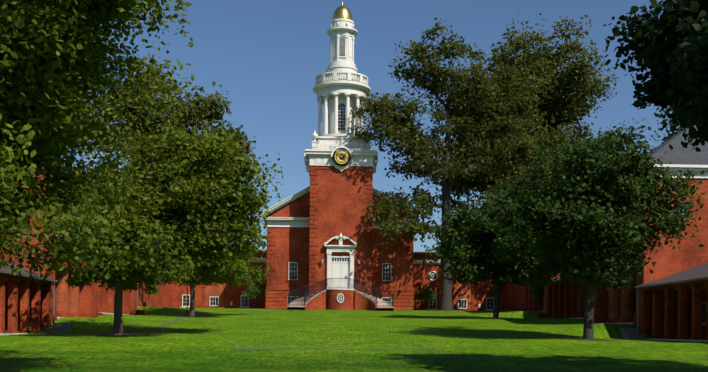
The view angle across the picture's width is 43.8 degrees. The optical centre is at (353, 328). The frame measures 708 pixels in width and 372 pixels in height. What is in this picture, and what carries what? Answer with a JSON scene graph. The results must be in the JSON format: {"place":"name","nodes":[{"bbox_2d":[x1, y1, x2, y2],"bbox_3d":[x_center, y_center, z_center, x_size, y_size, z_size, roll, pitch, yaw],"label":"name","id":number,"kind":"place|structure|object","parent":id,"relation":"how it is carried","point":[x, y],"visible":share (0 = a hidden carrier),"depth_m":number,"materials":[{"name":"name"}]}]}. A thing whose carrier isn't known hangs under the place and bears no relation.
{"place":"outdoors","nodes":[
{"label":"outdoors","id":0,"kind":"place"},
{"bbox_2d":[284,278,396,307],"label":"chapel stair railings","id":1,"kind":"object","parent":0,"point":[369,292],"visible":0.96,"depth_m":97.19,"materials":[{"name":"metal"}]},
{"bbox_2d":[0,307,707,371],"bbox_3d":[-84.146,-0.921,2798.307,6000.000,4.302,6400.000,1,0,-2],"label":"ground","id":2,"kind":"structure","parent":0,"point":[513,341],"depth_m":42.55,"materials":[{"name":"green plant"}]},
{"bbox_2d":[0,156,172,335],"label":"range","id":3,"kind":"structure","parent":2,"relation":"on","point":[33,304],"depth_m":58.49,"materials":[{"name":"brick"}]},
{"bbox_2d":[0,0,196,281],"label":"tree","id":4,"kind":"object","parent":2,"relation":"on","point":[51,51],"visible":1,"depth_m":22.04,"materials":[{"name":"green plant"}]},
{"bbox_2d":[143,279,159,306],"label":"tree","id":5,"kind":"object","parent":2,"relation":"on","point":[151,289],"visible":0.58,"depth_m":87.91,"materials":[{"name":"green plant"}]},
{"bbox_2d":[35,124,283,334],"bbox_3d":[-10.871,-5.449,49.813,13.703,11.709,14.664,1,0,-2],"label":"tree","id":6,"kind":"object","parent":2,"relation":"on","point":[186,219],"visible":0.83,"depth_m":47.31,"materials":[{"name":"green plant"}]},
{"bbox_2d":[90,55,237,177],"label":"tree","id":7,"kind":"object","parent":2,"relation":"on","point":[202,111],"visible":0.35,"depth_m":116.53,"materials":[{"name":"green plant"}]},
{"bbox_2d":[186,285,187,314],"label":"lamp post","id":8,"kind":"object","parent":2,"relation":"on","point":[187,301],"visible":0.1,"depth_m":80.12,"materials":[{"name":"black metal"}]},
{"bbox_2d":[170,120,256,204],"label":"tree","id":9,"kind":"object","parent":2,"relation":"on","point":[245,148],"visible":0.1,"depth_m":126.54,"materials":[{"name":"green plant"}]},
{"bbox_2d":[179,213,271,316],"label":"tree","id":10,"kind":"object","parent":2,"relation":"on","point":[242,271],"visible":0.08,"depth_m":75.27,"materials":[{"name":"green plant"}]},
{"bbox_2d":[242,278,265,308],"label":"tree","id":11,"kind":"object","parent":2,"relation":"on","point":[254,291],"visible":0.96,"depth_m":103.65,"materials":[{"name":"green plant"}]},
{"bbox_2d":[172,1,503,310],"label":"chapel","id":12,"kind":"structure","parent":2,"relation":"on","point":[320,228],"depth_m":101.76,"materials":[{"name":"brick"}]},
{"bbox_2d":[100,310,619,349],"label":"paths","id":13,"kind":"structure","parent":2,"relation":"on","point":[175,320],"depth_m":49.24,"materials":[{"name":"grey concrete"}]},
{"bbox_2d":[414,286,436,309],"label":"tree","id":14,"kind":"object","parent":2,"relation":"on","point":[428,293],"visible":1,"depth_m":105.27,"materials":[{"name":"green plant"}]},
{"bbox_2d":[349,17,556,310],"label":"tree","id":15,"kind":"object","parent":2,"relation":"on","point":[470,152],"visible":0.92,"depth_m":100.53,"materials":[{"name":"green plant"}]},
{"bbox_2d":[421,183,559,317],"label":"tree","id":16,"kind":"object","parent":2,"relation":"on","point":[475,253],"visible":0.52,"depth_m":74.35,"materials":[{"name":"green plant"}]},
{"bbox_2d":[434,12,620,211],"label":"tree","id":17,"kind":"object","parent":2,"relation":"on","point":[566,104],"visible":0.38,"depth_m":114.15,"materials":[{"name":"green plant"}]},
{"bbox_2d":[528,280,543,310],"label":"tree","id":18,"kind":"object","parent":2,"relation":"on","point":[537,291],"visible":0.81,"depth_m":87.69,"materials":[{"name":"green plant"}]},
{"bbox_2d":[468,118,707,338],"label":"tree","id":19,"kind":"object","parent":2,"relation":"on","point":[588,218],"visible":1,"depth_m":47.78,"materials":[{"name":"green plant"}]},
{"bbox_2d":[504,125,707,341],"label":"building","id":20,"kind":"structure","parent":2,"relation":"on","point":[668,297],"depth_m":59.84,"materials":[{"name":"brick"}]},
{"bbox_2d":[603,0,707,151],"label":"tree","id":21,"kind":"object","parent":2,"relation":"on","point":[669,46],"visible":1,"depth_m":24.48,"materials":[{"name":"green plant"}]},
{"bbox_2d":[638,96,689,143],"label":"tree","id":22,"kind":"object","parent":2,"relation":"on","point":[663,116],"visible":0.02,"depth_m":94.22,"materials":[{"name":"green plant"}]},
{"bbox_2d":[61,0,690,259],"label":"sky","id":23,"kind":"structure","parent":0,"point":[268,56],"materials":[{"name":"blue"}]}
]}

